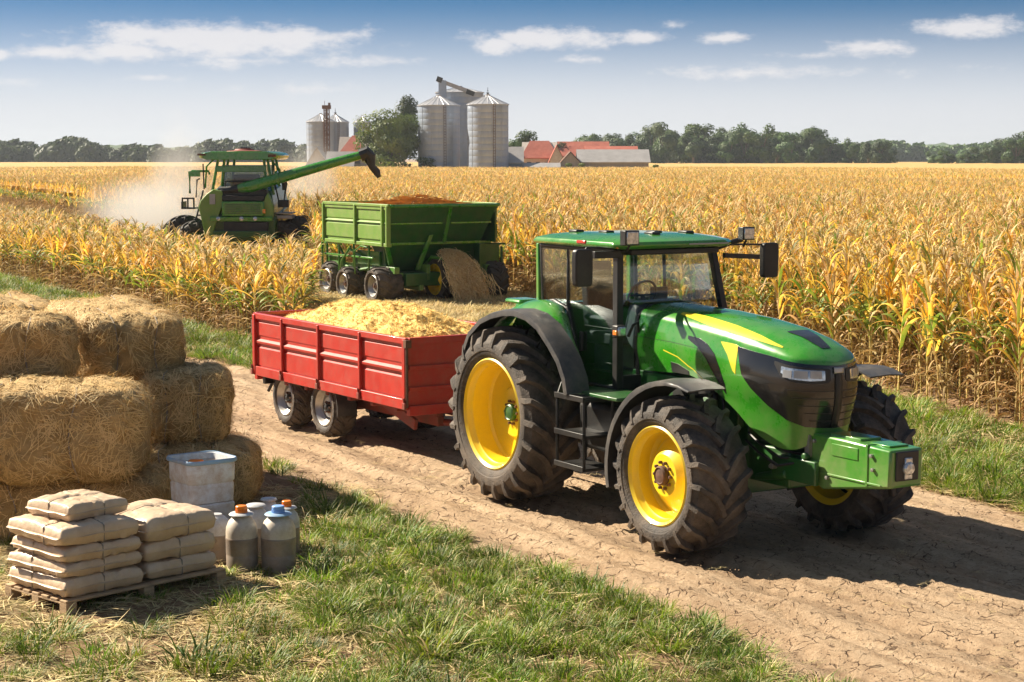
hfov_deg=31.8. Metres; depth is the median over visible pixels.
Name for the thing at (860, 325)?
corn plant
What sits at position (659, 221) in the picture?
corn plant
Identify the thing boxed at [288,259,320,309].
corn plant
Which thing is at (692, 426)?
tractor
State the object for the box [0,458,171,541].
straw bale
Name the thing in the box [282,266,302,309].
corn plant
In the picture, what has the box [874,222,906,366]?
corn plant
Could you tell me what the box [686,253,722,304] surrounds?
corn plant
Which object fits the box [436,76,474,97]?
conveyor bridge
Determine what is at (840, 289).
corn plant
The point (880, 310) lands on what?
corn plant
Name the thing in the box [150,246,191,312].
corn plant
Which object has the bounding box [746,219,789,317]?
corn plant
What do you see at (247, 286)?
corn plant
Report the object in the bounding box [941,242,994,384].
corn plant
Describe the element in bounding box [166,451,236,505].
open plastic tub
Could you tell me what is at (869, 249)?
corn plant
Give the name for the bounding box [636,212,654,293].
corn plant
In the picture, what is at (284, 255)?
corn plant
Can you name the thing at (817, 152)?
woodland tree
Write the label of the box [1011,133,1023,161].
woodland tree
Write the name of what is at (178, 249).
corn plant
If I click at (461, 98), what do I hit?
grain silo
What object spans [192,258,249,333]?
corn plant
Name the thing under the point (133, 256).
corn plant
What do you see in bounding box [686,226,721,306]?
corn plant
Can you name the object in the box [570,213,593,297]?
corn plant
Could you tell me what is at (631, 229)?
corn plant
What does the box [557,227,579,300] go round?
corn plant
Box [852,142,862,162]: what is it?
woodland tree
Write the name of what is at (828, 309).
corn plant
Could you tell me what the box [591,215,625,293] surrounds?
corn plant
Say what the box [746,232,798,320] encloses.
corn plant
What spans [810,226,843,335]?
corn plant
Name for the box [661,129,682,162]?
woodland tree
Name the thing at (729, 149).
woodland tree
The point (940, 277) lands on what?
corn plant
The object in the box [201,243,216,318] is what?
corn plant
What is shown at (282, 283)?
corn plant
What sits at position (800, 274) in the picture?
corn plant
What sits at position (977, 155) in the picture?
woodland tree
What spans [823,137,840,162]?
woodland tree
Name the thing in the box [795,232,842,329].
corn plant
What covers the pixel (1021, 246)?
corn plant
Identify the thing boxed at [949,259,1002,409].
corn plant
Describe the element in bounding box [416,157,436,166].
dark bush
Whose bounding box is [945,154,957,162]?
woodland tree
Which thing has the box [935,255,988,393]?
corn plant
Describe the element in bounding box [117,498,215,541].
paper sack
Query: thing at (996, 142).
woodland tree
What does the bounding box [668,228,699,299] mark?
corn plant
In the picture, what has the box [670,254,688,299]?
corn plant
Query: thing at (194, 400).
straw bale
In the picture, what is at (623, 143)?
woodland tree
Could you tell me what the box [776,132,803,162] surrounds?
woodland tree
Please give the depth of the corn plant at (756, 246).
34.38 m
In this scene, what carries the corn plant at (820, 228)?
on the verge ground at (954, 402)
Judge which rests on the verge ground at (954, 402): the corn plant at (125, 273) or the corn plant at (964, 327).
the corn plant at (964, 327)
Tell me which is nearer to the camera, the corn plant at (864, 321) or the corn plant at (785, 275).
the corn plant at (864, 321)
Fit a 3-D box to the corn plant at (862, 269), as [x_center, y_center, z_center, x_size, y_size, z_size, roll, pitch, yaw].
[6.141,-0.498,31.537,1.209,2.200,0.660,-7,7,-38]
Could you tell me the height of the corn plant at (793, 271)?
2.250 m
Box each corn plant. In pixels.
[101,245,124,295]
[104,243,138,294]
[105,240,140,294]
[108,241,140,296]
[110,235,136,294]
[121,242,155,300]
[122,244,145,295]
[124,245,144,298]
[125,234,160,301]
[125,245,158,301]
[126,252,162,306]
[132,238,160,305]
[133,241,160,305]
[137,248,153,297]
[137,250,171,309]
[139,248,173,305]
[147,237,183,310]
[147,248,177,307]
[150,246,177,310]
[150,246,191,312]
[153,243,183,315]
[156,253,178,311]
[157,247,209,322]
[157,248,201,318]
[159,242,182,312]
[164,247,186,315]
[168,250,208,320]
[168,251,217,324]
[169,245,190,319]
[170,253,213,322]
[172,256,203,321]
[174,260,220,324]
[178,247,216,319]
[186,249,222,325]
[189,244,213,319]
[191,258,226,328]
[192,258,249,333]
[196,248,226,326]
[197,246,219,327]
[199,253,252,329]
[199,255,235,324]
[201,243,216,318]
[202,257,227,328]
[206,252,251,327]
[207,265,237,329]
[208,248,237,312]
[212,254,246,330]
[215,253,252,329]
[217,256,249,324]
[218,259,245,333]
[219,245,251,331]
[219,264,264,328]
[221,254,263,335]
[222,255,258,335]
[225,252,250,332]
[225,259,276,335]
[232,245,253,326]
[233,253,263,326]
[236,252,262,322]
[237,263,278,329]
[238,244,255,323]
[242,254,275,323]
[243,259,268,318]
[245,249,277,324]
[245,258,271,325]
[251,259,274,316]
[253,259,310,310]
[253,263,280,310]
[254,260,320,308]
[256,258,293,310]
[268,260,302,310]
[269,259,300,310]
[270,259,308,309]
[272,272,320,309]
[273,250,298,310]
[279,275,321,308]
[280,263,312,309]
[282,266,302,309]
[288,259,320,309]
[295,254,311,308]
[545,221,565,299]
[546,216,572,300]
[551,223,576,296]
[557,226,576,299]
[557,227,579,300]
[564,227,586,299]
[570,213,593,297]
[571,206,603,299]
[590,216,611,260]
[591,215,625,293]
[596,219,610,260]
[598,213,624,289]
[604,211,617,263]
[605,221,630,272]
[608,211,639,298]
[611,255,625,287]
[612,216,654,290]
[623,219,646,299]
[623,224,658,289]
[623,226,647,297]
[625,220,668,293]
[631,220,653,293]
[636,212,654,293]
[637,222,669,287]
[638,220,672,295]
[638,222,677,288]
[638,254,670,289]
[639,209,670,296]
[639,254,683,300]
[646,215,681,296]
[655,254,671,295]
[658,217,691,297]
[666,254,698,299]
[667,216,686,298]
[668,222,706,300]
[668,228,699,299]
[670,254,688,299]
[671,224,693,300]
[671,253,709,305]
[673,214,701,301]
[683,218,727,304]
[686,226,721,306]
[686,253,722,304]
[688,222,701,301]
[689,214,741,308]
[689,253,728,303]
[693,229,732,306]
[696,218,731,305]
[698,229,749,303]
[700,221,716,304]
[700,225,737,308]
[713,219,732,293]
[713,237,746,309]
[715,242,783,316]
[721,242,762,310]
[723,227,769,311]
[724,245,750,308]
[725,236,775,312]
[727,235,753,311]
[728,235,758,310]
[736,252,782,316]
[739,246,771,313]
[739,247,761,309]
[740,237,778,318]
[743,238,806,317]
[746,213,788,316]
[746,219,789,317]
[746,222,772,311]
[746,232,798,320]
[749,215,767,313]
[749,224,787,315]
[749,236,802,319]
[757,235,812,321]
[760,241,802,324]
[763,231,796,318]
[764,224,795,319]
[772,234,816,322]
[772,243,809,323]
[773,252,802,318]
[775,236,815,315]
[778,228,820,330]
[778,252,819,330]
[779,230,821,326]
[781,255,832,328]
[790,248,841,329]
[794,245,809,324]
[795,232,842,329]
[796,222,823,331]
[796,242,841,334]
[797,232,863,352]
[797,250,863,362]
[800,252,858,348]
[801,220,832,331]
[806,225,847,342]
[806,233,831,335]
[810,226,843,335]
[812,258,863,356]
[813,244,872,351]
[814,244,861,343]
[815,245,869,358]
[823,258,857,363]
[824,247,883,379]
[825,253,858,343]
[828,237,875,353]
[830,236,873,354]
[830,242,841,333]
[835,243,868,350]
[837,237,901,383]
[838,238,867,340]
[838,250,882,382]
[844,257,885,363]
[846,253,876,361]
[847,238,878,341]
[847,245,880,363]
[848,251,918,384]
[851,230,877,358]
[854,259,885,365]
[856,255,885,364]
[858,233,902,339]
[858,243,924,390]
[860,240,901,365]
[861,251,918,383]
[862,252,915,378]
[862,256,885,355]
[866,242,929,383]
[866,248,896,379]
[869,242,921,373]
[871,266,958,393]
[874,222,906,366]
[875,264,923,388]
[878,261,921,376]
[881,230,912,368]
[884,241,938,376]
[887,252,945,390]
[894,231,925,384]
[894,256,929,377]
[897,259,941,377]
[900,260,954,385]
[903,241,956,379]
[904,238,960,395]
[904,255,942,393]
[907,242,941,380]
[909,254,953,403]
[911,242,984,398]
[911,270,972,404]
[917,229,952,365]
[918,239,958,388]
[919,265,999,407]
[922,246,973,398]
[928,258,973,387]
[931,231,960,381]
[933,233,961,379]
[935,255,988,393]
[936,260,989,370]
[937,246,983,391]
[939,254,981,399]
[939,264,1009,399]
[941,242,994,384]
[943,234,979,384]
[944,268,1023,415]
[949,247,997,404]
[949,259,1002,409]
[949,266,1018,412]
[951,244,995,402]
[954,249,1013,403]
[957,259,1023,416]
[958,239,1001,391]
[969,264,1012,392]
[970,225,1008,388]
[970,250,988,383]
[970,259,1013,396]
[972,249,1010,392]
[973,269,1014,395]
[981,247,1023,407]
[981,252,1023,403]
[981,269,1023,426]
[984,233,1023,383]
[987,275,1023,419]
[990,270,1023,402]
[994,252,1023,409]
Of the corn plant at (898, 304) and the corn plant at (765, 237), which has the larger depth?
the corn plant at (765, 237)
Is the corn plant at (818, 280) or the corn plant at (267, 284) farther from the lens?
the corn plant at (267, 284)
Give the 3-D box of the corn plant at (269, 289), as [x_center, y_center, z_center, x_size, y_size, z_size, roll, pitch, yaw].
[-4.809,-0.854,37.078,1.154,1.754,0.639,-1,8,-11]
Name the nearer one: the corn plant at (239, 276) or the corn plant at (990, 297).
the corn plant at (990, 297)
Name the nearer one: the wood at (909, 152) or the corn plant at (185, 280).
the corn plant at (185, 280)
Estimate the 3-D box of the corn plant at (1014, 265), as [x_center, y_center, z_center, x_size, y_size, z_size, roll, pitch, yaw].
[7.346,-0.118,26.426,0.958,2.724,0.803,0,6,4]
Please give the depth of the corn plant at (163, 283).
42.05 m
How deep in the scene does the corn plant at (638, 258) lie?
40.78 m
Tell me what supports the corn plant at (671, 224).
on the ground at (410, 160)
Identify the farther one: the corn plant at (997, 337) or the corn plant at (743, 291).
the corn plant at (743, 291)
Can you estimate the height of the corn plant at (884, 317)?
2.594 m
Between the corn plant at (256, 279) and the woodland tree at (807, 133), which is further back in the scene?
the woodland tree at (807, 133)
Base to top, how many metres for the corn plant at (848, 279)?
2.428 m
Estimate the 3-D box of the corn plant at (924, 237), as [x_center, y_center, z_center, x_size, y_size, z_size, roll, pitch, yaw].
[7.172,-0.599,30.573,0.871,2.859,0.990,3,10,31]
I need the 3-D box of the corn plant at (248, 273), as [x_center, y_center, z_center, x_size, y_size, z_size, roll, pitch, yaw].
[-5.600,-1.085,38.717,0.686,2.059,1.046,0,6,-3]
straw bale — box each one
[0,288,52,313]
[0,302,87,379]
[0,369,157,492]
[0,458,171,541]
[43,288,192,380]
[134,356,238,447]
[147,428,268,505]
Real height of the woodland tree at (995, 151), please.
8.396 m
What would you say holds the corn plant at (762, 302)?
on the verge ground at (954, 402)
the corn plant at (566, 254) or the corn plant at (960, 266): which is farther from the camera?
the corn plant at (566, 254)
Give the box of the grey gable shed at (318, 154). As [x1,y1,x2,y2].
[306,147,325,164]
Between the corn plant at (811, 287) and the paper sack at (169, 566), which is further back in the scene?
the corn plant at (811, 287)
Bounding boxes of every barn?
[557,141,608,156]
[584,146,637,148]
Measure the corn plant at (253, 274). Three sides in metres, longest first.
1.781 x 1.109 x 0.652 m
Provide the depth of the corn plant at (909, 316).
28.69 m
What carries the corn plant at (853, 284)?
on the verge ground at (954, 402)
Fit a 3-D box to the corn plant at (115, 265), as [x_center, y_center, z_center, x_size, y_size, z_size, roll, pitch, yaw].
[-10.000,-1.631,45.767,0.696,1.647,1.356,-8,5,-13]
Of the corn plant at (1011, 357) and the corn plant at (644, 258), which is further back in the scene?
the corn plant at (644, 258)
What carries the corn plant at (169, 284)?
on the ground at (410, 160)
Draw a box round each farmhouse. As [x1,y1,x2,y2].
[338,135,367,166]
[522,141,556,162]
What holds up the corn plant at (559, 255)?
on the ground at (410, 160)
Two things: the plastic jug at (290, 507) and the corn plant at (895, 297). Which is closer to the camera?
the plastic jug at (290, 507)
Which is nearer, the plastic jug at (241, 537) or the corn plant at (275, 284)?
the plastic jug at (241, 537)
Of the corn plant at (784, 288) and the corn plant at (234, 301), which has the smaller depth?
the corn plant at (784, 288)
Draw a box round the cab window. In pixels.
[224,165,274,189]
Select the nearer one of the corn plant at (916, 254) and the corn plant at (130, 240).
the corn plant at (916, 254)
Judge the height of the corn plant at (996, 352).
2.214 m
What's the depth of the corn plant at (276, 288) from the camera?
36.62 m
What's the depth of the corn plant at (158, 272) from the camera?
42.95 m
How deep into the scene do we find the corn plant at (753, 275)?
34.30 m
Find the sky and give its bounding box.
[0,0,1023,158]
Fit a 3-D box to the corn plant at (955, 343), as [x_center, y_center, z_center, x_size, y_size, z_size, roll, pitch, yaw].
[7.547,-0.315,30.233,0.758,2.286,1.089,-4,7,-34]
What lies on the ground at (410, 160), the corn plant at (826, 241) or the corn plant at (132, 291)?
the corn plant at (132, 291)
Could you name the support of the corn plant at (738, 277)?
on the verge ground at (954, 402)
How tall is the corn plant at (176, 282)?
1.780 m
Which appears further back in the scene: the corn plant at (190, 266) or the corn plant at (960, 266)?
the corn plant at (190, 266)
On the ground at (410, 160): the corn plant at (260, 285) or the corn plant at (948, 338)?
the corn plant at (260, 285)
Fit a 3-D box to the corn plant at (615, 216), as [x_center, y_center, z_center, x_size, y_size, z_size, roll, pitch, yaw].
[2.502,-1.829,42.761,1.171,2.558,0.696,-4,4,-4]
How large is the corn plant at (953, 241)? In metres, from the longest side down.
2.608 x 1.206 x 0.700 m
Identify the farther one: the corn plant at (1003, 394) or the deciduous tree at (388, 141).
the deciduous tree at (388, 141)
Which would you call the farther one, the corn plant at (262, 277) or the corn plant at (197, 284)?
the corn plant at (197, 284)
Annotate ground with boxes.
[0,159,877,338]
[0,342,1023,681]
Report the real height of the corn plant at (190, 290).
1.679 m
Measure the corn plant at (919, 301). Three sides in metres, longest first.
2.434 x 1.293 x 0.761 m
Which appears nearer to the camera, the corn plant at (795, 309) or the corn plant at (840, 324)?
the corn plant at (840, 324)
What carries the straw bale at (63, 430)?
on the straw bale at (153, 483)
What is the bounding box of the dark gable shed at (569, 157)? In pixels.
[559,151,580,167]
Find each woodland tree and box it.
[508,139,524,146]
[512,129,527,144]
[514,130,537,142]
[557,142,565,147]
[579,136,599,140]
[588,133,598,140]
[602,133,621,140]
[602,137,625,145]
[610,138,630,145]
[625,132,652,142]
[625,133,647,148]
[639,135,654,148]
[640,125,659,162]
[650,121,678,162]
[652,134,681,162]
[658,146,677,162]
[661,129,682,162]
[665,131,679,162]
[677,123,717,162]
[677,135,693,162]
[680,133,707,162]
[684,137,713,162]
[704,135,725,162]
[707,131,728,162]
[715,127,725,134]
[716,134,739,162]
[721,127,756,162]
[733,131,757,162]
[736,122,755,146]
[746,123,774,162]
[750,135,764,162]
[753,136,774,160]
[765,135,789,162]
[772,135,798,162]
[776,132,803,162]
[793,126,819,155]
[795,135,802,162]
[799,128,829,162]
[807,137,828,162]
[813,129,829,162]
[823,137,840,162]
[829,143,844,162]
[838,144,849,162]
[844,137,861,162]
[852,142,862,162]
[859,141,875,162]
[869,139,892,162]
[881,149,889,159]
[885,143,898,162]
[926,151,936,162]
[934,150,949,163]
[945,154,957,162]
[956,152,970,162]
[964,151,976,162]
[969,146,984,162]
[979,145,1004,162]
[993,138,1010,162]
[1000,137,1023,162]
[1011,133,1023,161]
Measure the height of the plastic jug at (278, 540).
0.607 m
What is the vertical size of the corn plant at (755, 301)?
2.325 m
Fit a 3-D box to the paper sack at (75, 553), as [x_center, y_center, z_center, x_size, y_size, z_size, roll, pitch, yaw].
[-3.657,1.710,15.114,0.860,0.212,0.784,6,8,44]
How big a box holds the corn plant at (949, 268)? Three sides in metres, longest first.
2.504 x 1.129 x 0.795 m
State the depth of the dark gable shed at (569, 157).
336.33 m
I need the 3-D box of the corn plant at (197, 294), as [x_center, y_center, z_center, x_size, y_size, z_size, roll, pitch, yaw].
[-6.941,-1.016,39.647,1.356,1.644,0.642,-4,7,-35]
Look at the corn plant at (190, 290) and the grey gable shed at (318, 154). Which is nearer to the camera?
the corn plant at (190, 290)
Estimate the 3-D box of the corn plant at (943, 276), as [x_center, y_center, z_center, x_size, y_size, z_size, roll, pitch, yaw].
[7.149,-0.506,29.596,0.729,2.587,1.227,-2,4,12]
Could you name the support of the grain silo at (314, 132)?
on the ground at (410, 160)
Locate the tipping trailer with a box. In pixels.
[250,309,475,436]
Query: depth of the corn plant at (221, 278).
38.47 m
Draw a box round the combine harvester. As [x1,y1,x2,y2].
[162,146,380,262]
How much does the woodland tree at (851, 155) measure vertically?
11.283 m
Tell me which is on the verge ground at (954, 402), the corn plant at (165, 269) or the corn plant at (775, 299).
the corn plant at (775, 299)
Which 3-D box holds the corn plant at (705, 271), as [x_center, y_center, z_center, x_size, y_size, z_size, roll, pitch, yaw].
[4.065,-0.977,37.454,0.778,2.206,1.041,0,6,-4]
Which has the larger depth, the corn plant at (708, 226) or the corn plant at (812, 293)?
the corn plant at (708, 226)
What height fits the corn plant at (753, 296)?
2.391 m
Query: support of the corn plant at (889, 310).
on the verge ground at (954, 402)
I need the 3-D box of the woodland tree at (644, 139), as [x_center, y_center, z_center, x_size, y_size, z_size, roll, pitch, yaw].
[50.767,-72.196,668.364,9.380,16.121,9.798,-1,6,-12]
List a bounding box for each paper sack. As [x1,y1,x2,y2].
[6,549,143,577]
[7,514,138,545]
[7,564,145,596]
[10,535,142,562]
[25,489,129,521]
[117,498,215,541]
[133,550,217,578]
[136,530,214,561]
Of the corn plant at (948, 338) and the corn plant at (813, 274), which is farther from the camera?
the corn plant at (813, 274)
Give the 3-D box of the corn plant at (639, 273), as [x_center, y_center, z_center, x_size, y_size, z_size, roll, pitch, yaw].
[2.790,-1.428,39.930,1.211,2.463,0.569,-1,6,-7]
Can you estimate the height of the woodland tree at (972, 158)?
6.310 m
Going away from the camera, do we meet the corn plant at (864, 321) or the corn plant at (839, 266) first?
the corn plant at (864, 321)
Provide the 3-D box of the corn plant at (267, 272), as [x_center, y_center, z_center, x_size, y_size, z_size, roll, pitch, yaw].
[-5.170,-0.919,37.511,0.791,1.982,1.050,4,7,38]
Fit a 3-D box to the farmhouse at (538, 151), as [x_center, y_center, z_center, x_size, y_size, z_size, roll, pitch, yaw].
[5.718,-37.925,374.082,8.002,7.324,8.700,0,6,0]
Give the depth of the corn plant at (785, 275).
33.47 m
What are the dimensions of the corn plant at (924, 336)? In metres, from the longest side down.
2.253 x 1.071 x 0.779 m
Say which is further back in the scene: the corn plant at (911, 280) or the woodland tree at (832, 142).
the woodland tree at (832, 142)
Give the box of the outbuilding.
[522,163,560,167]
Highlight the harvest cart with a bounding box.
[319,201,509,300]
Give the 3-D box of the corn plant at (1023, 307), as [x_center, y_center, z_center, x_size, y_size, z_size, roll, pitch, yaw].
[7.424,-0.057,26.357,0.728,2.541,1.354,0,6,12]
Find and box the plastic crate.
[171,499,234,519]
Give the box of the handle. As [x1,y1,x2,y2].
[188,459,203,461]
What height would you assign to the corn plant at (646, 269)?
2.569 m
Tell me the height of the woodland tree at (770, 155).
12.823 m
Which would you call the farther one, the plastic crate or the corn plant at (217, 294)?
the corn plant at (217, 294)
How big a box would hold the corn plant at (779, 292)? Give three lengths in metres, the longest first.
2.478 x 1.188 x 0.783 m
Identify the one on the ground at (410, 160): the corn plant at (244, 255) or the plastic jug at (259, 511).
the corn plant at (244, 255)
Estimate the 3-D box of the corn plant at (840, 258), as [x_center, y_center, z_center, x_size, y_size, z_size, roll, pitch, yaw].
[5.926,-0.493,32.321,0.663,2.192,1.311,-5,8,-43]
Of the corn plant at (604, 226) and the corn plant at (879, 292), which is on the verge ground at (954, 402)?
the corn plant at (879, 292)
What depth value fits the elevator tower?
390.99 m
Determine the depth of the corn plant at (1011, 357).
27.02 m
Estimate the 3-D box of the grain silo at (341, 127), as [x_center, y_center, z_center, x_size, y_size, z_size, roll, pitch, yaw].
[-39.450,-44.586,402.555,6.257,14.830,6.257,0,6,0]
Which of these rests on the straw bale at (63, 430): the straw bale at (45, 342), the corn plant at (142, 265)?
the straw bale at (45, 342)
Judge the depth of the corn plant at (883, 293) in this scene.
29.98 m
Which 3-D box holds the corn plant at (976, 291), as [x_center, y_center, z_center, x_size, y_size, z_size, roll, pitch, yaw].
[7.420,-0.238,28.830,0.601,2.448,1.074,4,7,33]
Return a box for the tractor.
[448,227,921,553]
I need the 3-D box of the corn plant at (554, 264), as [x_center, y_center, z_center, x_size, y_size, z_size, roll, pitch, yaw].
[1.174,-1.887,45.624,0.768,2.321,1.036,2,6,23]
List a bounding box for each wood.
[0,136,306,161]
[838,138,1011,161]
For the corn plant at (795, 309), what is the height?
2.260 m
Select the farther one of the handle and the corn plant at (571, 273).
the corn plant at (571, 273)
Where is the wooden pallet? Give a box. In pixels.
[5,565,225,615]
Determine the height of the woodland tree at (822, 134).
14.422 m
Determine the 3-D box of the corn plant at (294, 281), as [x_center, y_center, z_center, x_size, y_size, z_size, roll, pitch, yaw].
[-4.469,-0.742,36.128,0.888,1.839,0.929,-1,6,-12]
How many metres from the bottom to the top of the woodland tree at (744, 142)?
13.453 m
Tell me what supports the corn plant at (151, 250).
on the ground at (410, 160)
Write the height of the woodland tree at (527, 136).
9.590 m
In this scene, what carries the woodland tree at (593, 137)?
on the ground at (410, 160)
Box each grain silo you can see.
[306,113,334,161]
[330,110,348,150]
[353,115,370,136]
[417,95,460,166]
[435,86,483,166]
[466,92,508,167]
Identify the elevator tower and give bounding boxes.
[322,101,330,153]
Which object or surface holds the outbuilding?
on the ground at (410, 160)
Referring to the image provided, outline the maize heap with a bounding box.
[286,297,473,337]
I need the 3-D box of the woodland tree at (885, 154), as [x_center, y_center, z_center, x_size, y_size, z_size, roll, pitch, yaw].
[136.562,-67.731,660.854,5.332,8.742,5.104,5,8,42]
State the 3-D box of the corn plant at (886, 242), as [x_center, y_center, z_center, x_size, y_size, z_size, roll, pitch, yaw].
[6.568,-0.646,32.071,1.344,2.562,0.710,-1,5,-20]
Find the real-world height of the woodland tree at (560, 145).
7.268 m
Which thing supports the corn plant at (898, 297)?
on the verge ground at (954, 402)
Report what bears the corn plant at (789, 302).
on the verge ground at (954, 402)
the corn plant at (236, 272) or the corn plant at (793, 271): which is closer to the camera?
the corn plant at (793, 271)
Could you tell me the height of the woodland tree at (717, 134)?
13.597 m
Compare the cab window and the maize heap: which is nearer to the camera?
the maize heap
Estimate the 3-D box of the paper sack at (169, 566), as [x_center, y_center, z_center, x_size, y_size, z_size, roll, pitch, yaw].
[-3.118,1.908,15.714,0.840,0.238,0.774,5,8,43]
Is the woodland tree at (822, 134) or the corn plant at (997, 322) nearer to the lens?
the corn plant at (997, 322)
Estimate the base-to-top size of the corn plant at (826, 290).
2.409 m
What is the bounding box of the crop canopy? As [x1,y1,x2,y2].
[0,162,1023,280]
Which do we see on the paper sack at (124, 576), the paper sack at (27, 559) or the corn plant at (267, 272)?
the paper sack at (27, 559)
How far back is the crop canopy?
437.86 m
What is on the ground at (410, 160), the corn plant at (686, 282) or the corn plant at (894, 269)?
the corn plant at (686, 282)
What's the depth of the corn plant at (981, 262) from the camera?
26.89 m
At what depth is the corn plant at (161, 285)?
42.79 m
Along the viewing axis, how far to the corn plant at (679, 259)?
37.74 m
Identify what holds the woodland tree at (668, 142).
on the ground at (410, 160)
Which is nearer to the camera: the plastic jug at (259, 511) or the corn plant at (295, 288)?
the plastic jug at (259, 511)
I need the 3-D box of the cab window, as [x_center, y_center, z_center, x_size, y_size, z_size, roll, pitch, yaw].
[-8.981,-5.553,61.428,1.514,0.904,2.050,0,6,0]
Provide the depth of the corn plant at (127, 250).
45.47 m
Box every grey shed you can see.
[508,147,523,167]
[576,149,650,167]
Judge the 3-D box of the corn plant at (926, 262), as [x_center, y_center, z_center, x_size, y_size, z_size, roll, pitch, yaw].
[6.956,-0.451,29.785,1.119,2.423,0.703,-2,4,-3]
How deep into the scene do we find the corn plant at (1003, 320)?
27.19 m
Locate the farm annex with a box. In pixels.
[548,145,562,162]
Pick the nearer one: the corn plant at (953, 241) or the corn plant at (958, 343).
the corn plant at (958, 343)
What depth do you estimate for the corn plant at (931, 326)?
26.82 m
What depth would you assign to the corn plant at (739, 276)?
34.65 m
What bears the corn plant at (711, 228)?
on the ground at (410, 160)
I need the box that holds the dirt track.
[185,357,1023,681]
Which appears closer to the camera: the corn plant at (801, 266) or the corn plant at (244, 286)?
the corn plant at (801, 266)
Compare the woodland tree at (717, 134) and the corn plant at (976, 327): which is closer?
the corn plant at (976, 327)
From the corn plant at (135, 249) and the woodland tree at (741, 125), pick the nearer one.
the corn plant at (135, 249)
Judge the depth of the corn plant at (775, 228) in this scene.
34.61 m
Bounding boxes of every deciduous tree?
[353,108,420,167]
[394,94,417,163]
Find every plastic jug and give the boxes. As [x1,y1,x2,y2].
[207,513,228,563]
[225,505,257,573]
[246,502,267,558]
[260,497,276,511]
[261,504,295,574]
[281,500,299,552]
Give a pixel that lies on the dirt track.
(861, 645)
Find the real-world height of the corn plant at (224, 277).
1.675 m
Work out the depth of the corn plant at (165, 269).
42.64 m
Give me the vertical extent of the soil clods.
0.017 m
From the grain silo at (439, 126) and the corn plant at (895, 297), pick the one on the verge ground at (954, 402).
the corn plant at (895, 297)
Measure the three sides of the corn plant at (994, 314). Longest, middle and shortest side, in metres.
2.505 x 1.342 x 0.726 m
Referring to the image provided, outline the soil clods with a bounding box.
[235,373,1023,680]
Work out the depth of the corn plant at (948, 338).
26.71 m
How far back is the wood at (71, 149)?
811.92 m
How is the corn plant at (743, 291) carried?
on the verge ground at (954, 402)
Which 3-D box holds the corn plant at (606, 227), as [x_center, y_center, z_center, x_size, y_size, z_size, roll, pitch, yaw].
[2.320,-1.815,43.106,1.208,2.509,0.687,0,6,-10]
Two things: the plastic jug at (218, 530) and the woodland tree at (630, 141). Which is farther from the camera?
the woodland tree at (630, 141)
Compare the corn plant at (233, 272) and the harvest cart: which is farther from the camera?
the harvest cart
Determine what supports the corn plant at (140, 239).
on the ground at (410, 160)
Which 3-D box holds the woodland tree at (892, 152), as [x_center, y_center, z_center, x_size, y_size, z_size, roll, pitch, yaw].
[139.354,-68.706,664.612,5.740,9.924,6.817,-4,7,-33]
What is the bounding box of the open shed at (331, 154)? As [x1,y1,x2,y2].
[326,151,354,166]
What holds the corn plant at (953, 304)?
on the verge ground at (954, 402)
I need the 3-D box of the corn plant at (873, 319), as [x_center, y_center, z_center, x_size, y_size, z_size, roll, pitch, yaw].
[5.869,-0.424,29.105,1.054,2.591,0.635,7,13,32]
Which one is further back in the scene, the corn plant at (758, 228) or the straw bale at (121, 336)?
the corn plant at (758, 228)
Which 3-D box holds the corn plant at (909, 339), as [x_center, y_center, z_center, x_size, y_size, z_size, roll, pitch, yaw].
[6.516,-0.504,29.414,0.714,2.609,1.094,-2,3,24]

